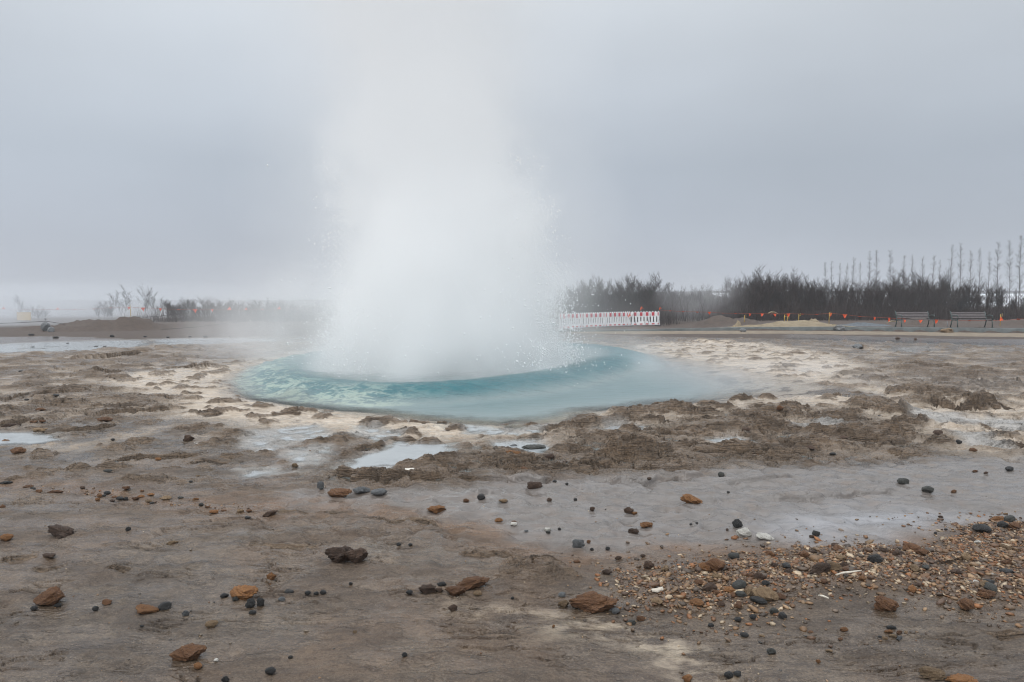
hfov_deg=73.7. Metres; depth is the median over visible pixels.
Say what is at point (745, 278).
bare shrub
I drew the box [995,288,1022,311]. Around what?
bare shrub
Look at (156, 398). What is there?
ground
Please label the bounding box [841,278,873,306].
bare shrub
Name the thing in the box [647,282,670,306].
bare shrub
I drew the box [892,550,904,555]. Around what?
pebble
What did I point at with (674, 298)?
bare shrub
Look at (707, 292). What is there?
bare shrub
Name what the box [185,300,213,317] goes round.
bare shrub
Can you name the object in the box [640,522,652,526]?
stone
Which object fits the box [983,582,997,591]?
pebble
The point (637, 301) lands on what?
bare shrub
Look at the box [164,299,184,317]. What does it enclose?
bare shrub
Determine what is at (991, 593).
pebble
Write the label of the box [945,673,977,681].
stone
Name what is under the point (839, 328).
stone
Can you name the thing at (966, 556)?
pebble
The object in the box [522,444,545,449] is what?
stone
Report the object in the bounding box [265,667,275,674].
pebble
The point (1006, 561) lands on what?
pebble
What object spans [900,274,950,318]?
bare shrub
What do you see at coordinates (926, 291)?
bare shrub
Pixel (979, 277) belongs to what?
poplar tree
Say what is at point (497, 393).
water
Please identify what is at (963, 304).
bare shrub
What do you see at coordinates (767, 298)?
bare shrub
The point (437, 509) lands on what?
stone
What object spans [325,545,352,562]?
stone
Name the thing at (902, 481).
pebble
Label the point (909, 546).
stone
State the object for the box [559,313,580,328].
barrier panel
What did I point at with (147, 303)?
bare tree
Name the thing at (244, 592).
stone
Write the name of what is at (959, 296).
bare shrub
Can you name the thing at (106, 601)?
stone
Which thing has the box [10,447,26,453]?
stone
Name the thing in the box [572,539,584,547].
stone
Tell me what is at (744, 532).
stone
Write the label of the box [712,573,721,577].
pebble
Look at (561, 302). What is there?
bare shrub
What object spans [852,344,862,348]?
stone
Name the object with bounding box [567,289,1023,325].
undergrowth
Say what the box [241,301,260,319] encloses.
bare shrub
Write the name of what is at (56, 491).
stone
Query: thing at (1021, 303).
bare shrub
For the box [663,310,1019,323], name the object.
flag line
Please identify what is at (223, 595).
pebble
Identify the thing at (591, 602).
boulder
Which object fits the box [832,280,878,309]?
bare shrub
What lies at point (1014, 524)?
pebble
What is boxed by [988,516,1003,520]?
stone
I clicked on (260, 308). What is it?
bare shrub
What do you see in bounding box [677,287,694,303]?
bare shrub
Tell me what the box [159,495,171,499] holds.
stone
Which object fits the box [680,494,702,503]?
stone
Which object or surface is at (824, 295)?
bare shrub
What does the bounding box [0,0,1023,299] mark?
sky
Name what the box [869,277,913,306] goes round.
bare shrub
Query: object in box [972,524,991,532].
pebble
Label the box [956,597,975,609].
boulder
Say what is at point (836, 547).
pebble
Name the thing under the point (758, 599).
pebble
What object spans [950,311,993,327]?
park bench
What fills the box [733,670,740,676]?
pebble
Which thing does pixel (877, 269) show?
poplar tree
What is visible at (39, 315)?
bare shrub
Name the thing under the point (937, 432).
pebble
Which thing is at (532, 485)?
stone
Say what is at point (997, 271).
poplar tree
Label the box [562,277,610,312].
bare shrub
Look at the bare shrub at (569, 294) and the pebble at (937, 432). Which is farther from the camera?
the bare shrub at (569, 294)
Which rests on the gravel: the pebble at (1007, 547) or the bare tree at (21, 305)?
the pebble at (1007, 547)
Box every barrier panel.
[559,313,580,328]
[581,312,604,327]
[605,311,627,326]
[628,311,660,325]
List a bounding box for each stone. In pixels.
[0,481,11,483]
[0,534,13,540]
[1,423,20,426]
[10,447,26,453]
[33,427,47,431]
[33,586,65,605]
[42,553,55,557]
[48,490,62,492]
[48,524,73,538]
[97,417,112,420]
[102,599,111,604]
[135,604,158,613]
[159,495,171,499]
[166,540,177,544]
[169,643,206,660]
[182,610,189,615]
[183,435,194,440]
[194,662,201,668]
[205,620,217,627]
[221,676,228,681]
[230,585,257,599]
[245,598,255,607]
[256,597,264,605]
[262,510,277,516]
[266,572,276,579]
[317,481,323,489]
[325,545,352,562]
[327,488,351,496]
[344,547,367,562]
[353,486,369,492]
[418,584,435,594]
[427,505,445,513]
[437,582,446,585]
[445,585,465,595]
[448,604,457,611]
[456,576,489,589]
[473,590,481,595]
[506,450,520,453]
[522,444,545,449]
[527,481,542,488]
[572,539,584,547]
[624,507,633,512]
[628,528,638,533]
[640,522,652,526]
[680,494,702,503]
[682,674,692,681]
[732,519,742,527]
[736,527,751,536]
[751,586,778,600]
[755,532,773,539]
[805,445,815,449]
[809,562,830,574]
[827,561,841,570]
[833,325,846,330]
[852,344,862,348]
[867,554,882,562]
[886,625,896,628]
[902,542,920,550]
[918,666,945,680]
[940,328,952,332]
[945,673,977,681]
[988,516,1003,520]
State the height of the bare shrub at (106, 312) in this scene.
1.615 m
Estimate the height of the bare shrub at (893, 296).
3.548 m
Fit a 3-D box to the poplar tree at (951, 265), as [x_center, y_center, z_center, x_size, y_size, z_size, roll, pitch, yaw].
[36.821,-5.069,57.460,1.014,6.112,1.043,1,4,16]
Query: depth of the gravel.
3.75 m
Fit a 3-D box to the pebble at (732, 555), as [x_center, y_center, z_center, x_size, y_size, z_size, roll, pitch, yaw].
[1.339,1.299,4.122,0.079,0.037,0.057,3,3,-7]
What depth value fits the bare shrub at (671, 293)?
58.64 m
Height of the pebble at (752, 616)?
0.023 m
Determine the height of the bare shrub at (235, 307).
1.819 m
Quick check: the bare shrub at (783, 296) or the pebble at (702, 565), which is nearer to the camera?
the pebble at (702, 565)
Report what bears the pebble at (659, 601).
on the ground
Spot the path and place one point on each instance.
(843, 333)
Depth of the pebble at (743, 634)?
3.10 m
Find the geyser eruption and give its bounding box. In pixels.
[250,135,630,383]
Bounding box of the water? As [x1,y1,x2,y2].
[0,338,1022,475]
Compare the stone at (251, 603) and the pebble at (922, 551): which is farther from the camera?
the pebble at (922, 551)
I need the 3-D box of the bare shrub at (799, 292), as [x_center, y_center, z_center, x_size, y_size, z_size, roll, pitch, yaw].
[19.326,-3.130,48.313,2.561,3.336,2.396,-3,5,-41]
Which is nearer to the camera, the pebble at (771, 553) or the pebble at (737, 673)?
the pebble at (737, 673)
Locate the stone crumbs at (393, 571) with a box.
[5,401,1020,681]
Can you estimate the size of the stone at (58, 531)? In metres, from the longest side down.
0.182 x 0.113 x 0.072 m
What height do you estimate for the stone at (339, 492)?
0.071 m
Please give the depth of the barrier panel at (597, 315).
42.43 m
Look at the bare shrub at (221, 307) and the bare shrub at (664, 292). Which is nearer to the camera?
the bare shrub at (221, 307)
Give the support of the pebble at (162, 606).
on the ground
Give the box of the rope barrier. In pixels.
[0,316,290,328]
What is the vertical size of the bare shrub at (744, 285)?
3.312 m
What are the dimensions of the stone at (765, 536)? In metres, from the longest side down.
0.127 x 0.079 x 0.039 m
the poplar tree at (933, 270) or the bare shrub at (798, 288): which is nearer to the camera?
the bare shrub at (798, 288)
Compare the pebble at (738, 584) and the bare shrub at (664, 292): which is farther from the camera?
the bare shrub at (664, 292)
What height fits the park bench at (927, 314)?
0.800 m
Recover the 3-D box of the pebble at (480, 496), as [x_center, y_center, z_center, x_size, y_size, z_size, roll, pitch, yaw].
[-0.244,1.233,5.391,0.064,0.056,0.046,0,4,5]
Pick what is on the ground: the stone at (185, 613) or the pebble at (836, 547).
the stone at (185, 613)
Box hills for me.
[0,290,1023,304]
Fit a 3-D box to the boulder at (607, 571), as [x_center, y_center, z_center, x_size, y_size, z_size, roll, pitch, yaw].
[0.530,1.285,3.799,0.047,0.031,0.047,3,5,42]
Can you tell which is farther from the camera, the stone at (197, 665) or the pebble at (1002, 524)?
the pebble at (1002, 524)
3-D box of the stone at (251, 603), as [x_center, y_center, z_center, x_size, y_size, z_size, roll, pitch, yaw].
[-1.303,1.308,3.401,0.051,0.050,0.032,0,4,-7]
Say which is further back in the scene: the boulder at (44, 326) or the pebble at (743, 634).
the boulder at (44, 326)
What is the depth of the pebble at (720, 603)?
3.39 m
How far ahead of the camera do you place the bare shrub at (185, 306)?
53.07 m
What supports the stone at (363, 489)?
on the ground
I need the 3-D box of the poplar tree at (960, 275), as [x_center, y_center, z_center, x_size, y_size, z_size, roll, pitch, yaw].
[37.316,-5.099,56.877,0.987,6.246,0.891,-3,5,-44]
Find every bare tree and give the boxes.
[14,294,26,311]
[109,283,133,316]
[137,286,152,315]
[149,293,166,314]
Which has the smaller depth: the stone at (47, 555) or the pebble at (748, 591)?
the pebble at (748, 591)
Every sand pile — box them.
[720,325,762,327]
[732,320,741,326]
[754,320,835,326]
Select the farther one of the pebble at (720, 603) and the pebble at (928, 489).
the pebble at (928, 489)
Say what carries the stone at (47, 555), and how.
on the ground
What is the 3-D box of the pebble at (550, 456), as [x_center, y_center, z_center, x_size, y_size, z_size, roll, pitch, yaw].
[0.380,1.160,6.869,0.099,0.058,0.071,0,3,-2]
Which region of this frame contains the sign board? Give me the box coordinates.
[17,312,30,319]
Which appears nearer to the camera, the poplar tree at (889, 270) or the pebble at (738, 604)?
the pebble at (738, 604)
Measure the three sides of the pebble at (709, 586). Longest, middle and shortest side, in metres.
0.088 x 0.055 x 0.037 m
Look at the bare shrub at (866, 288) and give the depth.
49.82 m
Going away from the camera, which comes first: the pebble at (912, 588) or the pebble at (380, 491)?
the pebble at (912, 588)
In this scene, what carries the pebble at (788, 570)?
on the gravel
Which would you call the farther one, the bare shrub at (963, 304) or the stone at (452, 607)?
the bare shrub at (963, 304)
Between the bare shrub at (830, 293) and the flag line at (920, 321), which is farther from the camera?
the bare shrub at (830, 293)
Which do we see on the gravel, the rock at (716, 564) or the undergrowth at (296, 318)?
the rock at (716, 564)
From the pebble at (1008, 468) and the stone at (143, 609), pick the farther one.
the pebble at (1008, 468)
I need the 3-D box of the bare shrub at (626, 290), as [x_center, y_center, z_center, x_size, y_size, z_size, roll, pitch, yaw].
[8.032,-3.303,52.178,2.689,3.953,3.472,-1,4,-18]
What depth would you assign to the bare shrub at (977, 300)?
48.90 m
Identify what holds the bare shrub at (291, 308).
on the ground
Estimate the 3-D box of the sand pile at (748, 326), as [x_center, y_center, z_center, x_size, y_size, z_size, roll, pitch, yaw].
[12.903,-0.777,35.519,4.000,0.166,0.750,0,3,0]
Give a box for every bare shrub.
[21,305,49,320]
[92,300,115,319]
[162,297,194,314]
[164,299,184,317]
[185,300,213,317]
[195,296,229,320]
[206,300,234,317]
[224,299,244,319]
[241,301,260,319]
[247,300,276,318]
[263,297,285,320]
[273,300,298,320]
[552,284,586,313]
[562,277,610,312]
[565,281,587,303]
[579,280,612,310]
[588,275,635,312]
[593,278,625,310]
[601,273,640,306]
[612,281,646,309]
[615,272,660,310]
[623,280,656,307]
[631,271,666,321]
[637,285,665,321]
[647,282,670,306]
[662,283,679,310]
[669,289,691,307]
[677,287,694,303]
[689,290,708,306]
[690,284,712,302]
[697,290,720,303]
[720,277,755,303]
[725,279,766,318]
[728,274,771,316]
[729,276,759,317]
[743,272,786,315]
[744,277,774,319]
[748,266,808,315]
[759,266,800,318]
[775,273,806,309]
[785,277,816,307]
[797,273,823,318]
[799,279,834,317]
[802,280,828,312]
[821,282,852,309]
[830,281,849,306]
[831,284,856,313]
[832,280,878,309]
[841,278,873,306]
[860,275,895,310]
[860,278,900,316]
[862,270,915,317]
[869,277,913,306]
[880,276,930,306]
[885,267,917,295]
[898,275,936,310]
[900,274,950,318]
[909,270,957,306]
[922,279,962,309]
[926,284,962,313]
[942,286,974,311]
[949,281,980,310]
[955,276,996,313]
[977,281,1009,311]
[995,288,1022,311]
[1008,292,1023,310]
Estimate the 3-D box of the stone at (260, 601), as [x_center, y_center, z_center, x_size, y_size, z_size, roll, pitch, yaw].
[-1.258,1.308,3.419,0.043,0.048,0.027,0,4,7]
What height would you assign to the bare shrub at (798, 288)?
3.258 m
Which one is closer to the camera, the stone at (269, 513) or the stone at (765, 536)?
the stone at (765, 536)
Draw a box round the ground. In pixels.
[0,304,1023,681]
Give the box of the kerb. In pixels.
[527,327,1023,332]
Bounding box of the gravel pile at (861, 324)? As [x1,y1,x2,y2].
[843,322,890,325]
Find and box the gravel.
[560,511,1023,648]
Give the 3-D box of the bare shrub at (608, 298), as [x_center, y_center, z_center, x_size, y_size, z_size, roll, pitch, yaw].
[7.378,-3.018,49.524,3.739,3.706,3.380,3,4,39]
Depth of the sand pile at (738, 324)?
35.51 m
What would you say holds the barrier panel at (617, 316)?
on the ground
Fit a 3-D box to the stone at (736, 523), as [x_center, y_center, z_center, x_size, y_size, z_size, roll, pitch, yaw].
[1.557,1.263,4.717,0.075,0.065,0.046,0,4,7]
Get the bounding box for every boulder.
[40,322,50,330]
[47,327,54,331]
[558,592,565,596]
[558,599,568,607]
[568,591,618,613]
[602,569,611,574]
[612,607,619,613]
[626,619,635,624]
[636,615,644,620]
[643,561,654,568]
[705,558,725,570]
[873,595,899,611]
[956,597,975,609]
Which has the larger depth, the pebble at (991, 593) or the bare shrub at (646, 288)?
the bare shrub at (646, 288)
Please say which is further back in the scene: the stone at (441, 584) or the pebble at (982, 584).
the stone at (441, 584)
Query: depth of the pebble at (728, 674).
2.76 m
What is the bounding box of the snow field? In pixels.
[713,293,1022,306]
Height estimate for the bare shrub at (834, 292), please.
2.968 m
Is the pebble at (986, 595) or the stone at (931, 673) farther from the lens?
the pebble at (986, 595)
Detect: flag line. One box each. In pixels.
[2,307,298,312]
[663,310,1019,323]
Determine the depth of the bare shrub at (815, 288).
48.81 m
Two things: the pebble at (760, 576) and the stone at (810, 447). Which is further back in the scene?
the stone at (810, 447)
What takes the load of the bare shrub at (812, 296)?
on the ground
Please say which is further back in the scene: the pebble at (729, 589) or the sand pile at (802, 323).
the sand pile at (802, 323)
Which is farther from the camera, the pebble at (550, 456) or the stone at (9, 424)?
the stone at (9, 424)
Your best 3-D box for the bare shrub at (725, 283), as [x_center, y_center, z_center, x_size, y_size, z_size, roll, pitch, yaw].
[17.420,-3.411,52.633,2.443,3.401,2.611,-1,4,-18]
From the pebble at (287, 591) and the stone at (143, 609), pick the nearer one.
the stone at (143, 609)
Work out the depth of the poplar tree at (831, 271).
56.45 m
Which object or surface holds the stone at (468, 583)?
on the ground
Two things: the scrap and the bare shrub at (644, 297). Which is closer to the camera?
the scrap
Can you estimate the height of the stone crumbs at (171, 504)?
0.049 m
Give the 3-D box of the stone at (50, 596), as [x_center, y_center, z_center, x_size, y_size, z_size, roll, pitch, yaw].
[-2.342,1.297,3.458,0.163,0.089,0.098,-20,3,1]
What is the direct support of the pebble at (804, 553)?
on the gravel
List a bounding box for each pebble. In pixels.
[158,601,171,610]
[220,593,228,597]
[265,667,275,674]
[284,589,293,593]
[371,488,386,494]
[477,494,484,499]
[545,453,554,458]
[651,597,662,604]
[661,565,668,570]
[689,598,703,606]
[694,579,703,584]
[698,562,710,570]
[702,582,716,591]
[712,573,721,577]
[716,601,724,606]
[723,586,734,592]
[724,671,732,678]
[728,552,738,558]
[732,580,745,588]
[733,600,741,607]
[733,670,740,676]
[735,591,746,596]
[740,632,748,636]
[744,586,752,595]
[749,614,755,618]
[750,596,766,603]
[753,572,765,579]
[761,580,769,584]
[765,550,774,556]
[766,648,775,653]
[769,607,778,613]
[777,593,785,598]
[778,612,786,618]
[782,562,790,567]
[784,568,792,573]
[800,550,809,557]
[812,530,819,535]
[833,544,842,550]
[835,555,845,560]
[858,575,865,580]
[879,547,888,551]
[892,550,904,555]
[897,478,908,484]
[908,585,916,592]
[910,564,920,571]
[914,548,929,554]
[921,486,933,492]
[921,565,928,569]
[933,430,942,434]
[950,569,962,573]
[961,552,972,560]
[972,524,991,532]
[977,591,990,598]
[978,588,995,596]
[979,580,987,586]
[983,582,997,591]
[997,521,1008,527]
[999,568,1013,573]
[1000,544,1012,549]
[1000,560,1012,563]
[1004,515,1015,521]
[1005,466,1013,470]
[1008,521,1020,528]
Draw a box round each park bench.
[895,311,934,326]
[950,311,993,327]
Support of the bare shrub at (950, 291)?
on the ground
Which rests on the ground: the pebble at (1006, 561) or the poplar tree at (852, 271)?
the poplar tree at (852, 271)
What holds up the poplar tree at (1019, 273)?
on the ground
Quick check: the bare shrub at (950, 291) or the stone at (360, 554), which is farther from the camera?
the bare shrub at (950, 291)
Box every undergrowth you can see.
[136,305,361,321]
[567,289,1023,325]
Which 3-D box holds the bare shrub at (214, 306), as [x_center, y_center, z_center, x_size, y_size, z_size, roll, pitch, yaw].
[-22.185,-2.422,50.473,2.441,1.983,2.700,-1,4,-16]
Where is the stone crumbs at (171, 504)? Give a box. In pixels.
[29,485,255,508]
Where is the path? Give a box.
[567,331,1023,336]
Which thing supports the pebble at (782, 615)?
on the ground
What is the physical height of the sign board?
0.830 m
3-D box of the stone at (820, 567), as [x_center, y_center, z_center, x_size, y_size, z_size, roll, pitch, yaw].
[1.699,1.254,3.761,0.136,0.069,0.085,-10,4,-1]
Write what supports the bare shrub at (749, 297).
on the ground
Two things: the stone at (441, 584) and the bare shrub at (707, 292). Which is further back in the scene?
the bare shrub at (707, 292)
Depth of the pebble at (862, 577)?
3.66 m
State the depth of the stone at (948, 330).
32.21 m
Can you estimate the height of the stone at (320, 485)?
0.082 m
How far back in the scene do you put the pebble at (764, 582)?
3.60 m
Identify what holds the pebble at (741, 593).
on the ground
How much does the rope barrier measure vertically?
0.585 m
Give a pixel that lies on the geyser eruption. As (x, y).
(449, 331)
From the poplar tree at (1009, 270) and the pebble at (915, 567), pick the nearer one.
the pebble at (915, 567)
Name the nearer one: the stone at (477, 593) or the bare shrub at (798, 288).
the stone at (477, 593)
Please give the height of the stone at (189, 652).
0.068 m
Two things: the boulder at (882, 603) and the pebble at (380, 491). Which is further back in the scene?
the pebble at (380, 491)
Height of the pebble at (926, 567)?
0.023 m
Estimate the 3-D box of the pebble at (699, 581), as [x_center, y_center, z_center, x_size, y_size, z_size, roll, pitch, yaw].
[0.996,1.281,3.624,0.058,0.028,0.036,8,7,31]
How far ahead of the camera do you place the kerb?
33.59 m
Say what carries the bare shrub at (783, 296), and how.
on the ground
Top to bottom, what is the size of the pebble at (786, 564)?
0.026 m
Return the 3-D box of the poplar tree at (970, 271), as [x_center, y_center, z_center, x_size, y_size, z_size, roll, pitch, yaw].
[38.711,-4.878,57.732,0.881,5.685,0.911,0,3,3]
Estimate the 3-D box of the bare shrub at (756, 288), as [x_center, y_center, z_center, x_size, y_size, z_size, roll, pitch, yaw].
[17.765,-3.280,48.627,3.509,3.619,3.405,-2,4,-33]
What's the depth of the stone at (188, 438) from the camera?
7.68 m
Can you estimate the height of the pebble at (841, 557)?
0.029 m
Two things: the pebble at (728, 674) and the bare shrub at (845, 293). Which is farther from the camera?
the bare shrub at (845, 293)
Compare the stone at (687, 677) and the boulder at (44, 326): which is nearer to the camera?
the stone at (687, 677)
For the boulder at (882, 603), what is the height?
0.080 m
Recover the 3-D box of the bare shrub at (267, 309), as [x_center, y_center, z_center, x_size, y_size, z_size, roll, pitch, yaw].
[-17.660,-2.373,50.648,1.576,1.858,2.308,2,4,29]
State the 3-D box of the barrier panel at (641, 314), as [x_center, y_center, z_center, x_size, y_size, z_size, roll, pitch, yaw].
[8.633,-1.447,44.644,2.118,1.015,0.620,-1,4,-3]
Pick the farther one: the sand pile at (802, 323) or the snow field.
the snow field
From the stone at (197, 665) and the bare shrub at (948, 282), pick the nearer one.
the stone at (197, 665)
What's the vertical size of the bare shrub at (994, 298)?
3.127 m
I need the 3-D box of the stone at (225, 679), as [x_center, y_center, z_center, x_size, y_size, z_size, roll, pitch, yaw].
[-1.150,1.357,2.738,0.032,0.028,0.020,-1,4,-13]
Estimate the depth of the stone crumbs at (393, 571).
3.21 m
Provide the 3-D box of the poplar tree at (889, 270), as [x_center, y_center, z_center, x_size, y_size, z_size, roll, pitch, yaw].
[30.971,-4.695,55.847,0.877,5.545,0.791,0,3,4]
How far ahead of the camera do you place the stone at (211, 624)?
3.20 m
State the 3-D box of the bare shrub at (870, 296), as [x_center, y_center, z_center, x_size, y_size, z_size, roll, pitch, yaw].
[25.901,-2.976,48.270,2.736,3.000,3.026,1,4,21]
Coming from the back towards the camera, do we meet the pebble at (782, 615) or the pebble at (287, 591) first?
the pebble at (287, 591)
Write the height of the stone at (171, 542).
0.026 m
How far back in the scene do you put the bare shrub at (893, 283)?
50.70 m
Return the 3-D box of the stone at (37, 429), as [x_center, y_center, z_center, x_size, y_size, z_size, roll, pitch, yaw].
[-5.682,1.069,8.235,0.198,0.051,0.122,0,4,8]
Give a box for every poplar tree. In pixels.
[829,261,834,291]
[848,257,855,286]
[873,250,879,288]
[887,250,893,297]
[908,256,915,286]
[930,257,936,287]
[947,245,956,298]
[955,247,965,285]
[966,251,975,295]
[973,251,984,293]
[984,251,991,293]
[993,242,1002,309]
[1004,241,1017,302]
[1013,236,1023,307]
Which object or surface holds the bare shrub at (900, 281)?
on the ground
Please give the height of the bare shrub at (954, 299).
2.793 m
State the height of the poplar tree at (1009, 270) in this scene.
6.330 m
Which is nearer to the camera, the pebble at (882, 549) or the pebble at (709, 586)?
the pebble at (709, 586)
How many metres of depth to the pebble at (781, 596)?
3.50 m
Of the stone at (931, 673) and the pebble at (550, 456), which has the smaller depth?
the stone at (931, 673)
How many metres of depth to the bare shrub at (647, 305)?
47.90 m
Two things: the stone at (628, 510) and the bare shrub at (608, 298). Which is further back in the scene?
the bare shrub at (608, 298)
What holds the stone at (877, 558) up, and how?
on the gravel
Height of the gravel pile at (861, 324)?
0.241 m
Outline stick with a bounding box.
[835,570,861,574]
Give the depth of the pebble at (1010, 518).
4.72 m
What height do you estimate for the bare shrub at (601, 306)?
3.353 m
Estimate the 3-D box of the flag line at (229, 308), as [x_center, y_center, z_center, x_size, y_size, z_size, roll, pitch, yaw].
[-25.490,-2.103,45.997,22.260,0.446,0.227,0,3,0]
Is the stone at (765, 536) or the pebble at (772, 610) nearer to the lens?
the pebble at (772, 610)
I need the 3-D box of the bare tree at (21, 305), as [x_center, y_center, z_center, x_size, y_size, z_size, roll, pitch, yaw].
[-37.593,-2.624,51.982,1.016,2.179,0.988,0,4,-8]
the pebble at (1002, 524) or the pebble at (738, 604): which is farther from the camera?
the pebble at (1002, 524)
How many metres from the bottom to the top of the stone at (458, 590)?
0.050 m
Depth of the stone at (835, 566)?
3.76 m
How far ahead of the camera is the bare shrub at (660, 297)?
51.38 m
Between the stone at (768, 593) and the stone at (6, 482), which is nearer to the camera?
the stone at (768, 593)
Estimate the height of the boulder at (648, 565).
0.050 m
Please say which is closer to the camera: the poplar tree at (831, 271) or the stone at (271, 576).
the stone at (271, 576)
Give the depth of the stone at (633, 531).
4.58 m
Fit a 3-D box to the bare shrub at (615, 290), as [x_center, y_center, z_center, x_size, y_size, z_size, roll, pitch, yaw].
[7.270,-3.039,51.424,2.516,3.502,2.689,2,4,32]
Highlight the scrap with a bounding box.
[650,587,663,592]
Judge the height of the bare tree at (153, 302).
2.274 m
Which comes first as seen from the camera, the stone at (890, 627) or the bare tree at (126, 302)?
the stone at (890, 627)
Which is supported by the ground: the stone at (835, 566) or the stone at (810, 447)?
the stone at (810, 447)
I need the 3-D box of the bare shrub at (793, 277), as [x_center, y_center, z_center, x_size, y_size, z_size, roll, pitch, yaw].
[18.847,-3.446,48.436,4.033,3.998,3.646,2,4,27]
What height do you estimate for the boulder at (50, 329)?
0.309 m
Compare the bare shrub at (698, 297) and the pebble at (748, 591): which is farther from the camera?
the bare shrub at (698, 297)
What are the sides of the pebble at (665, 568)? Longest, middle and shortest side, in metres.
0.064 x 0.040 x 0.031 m
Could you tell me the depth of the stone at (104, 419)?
8.76 m
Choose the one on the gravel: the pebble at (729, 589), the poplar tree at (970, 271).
the pebble at (729, 589)
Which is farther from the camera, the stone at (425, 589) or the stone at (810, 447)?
the stone at (810, 447)
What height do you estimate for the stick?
0.019 m
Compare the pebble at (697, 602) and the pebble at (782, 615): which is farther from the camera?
the pebble at (697, 602)
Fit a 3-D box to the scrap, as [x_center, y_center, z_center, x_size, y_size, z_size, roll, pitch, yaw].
[0.749,1.283,3.526,0.070,0.022,0.041,-2,4,-24]
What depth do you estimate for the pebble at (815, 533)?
4.53 m
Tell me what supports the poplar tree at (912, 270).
on the ground
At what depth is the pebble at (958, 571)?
3.73 m
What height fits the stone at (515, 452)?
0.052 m
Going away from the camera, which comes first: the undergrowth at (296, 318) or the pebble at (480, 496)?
the pebble at (480, 496)
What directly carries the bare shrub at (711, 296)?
on the ground
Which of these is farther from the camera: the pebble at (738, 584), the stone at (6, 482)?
the stone at (6, 482)
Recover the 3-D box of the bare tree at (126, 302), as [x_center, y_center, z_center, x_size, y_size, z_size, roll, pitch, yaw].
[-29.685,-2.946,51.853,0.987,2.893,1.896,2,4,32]
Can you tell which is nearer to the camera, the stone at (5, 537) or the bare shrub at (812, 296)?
the stone at (5, 537)

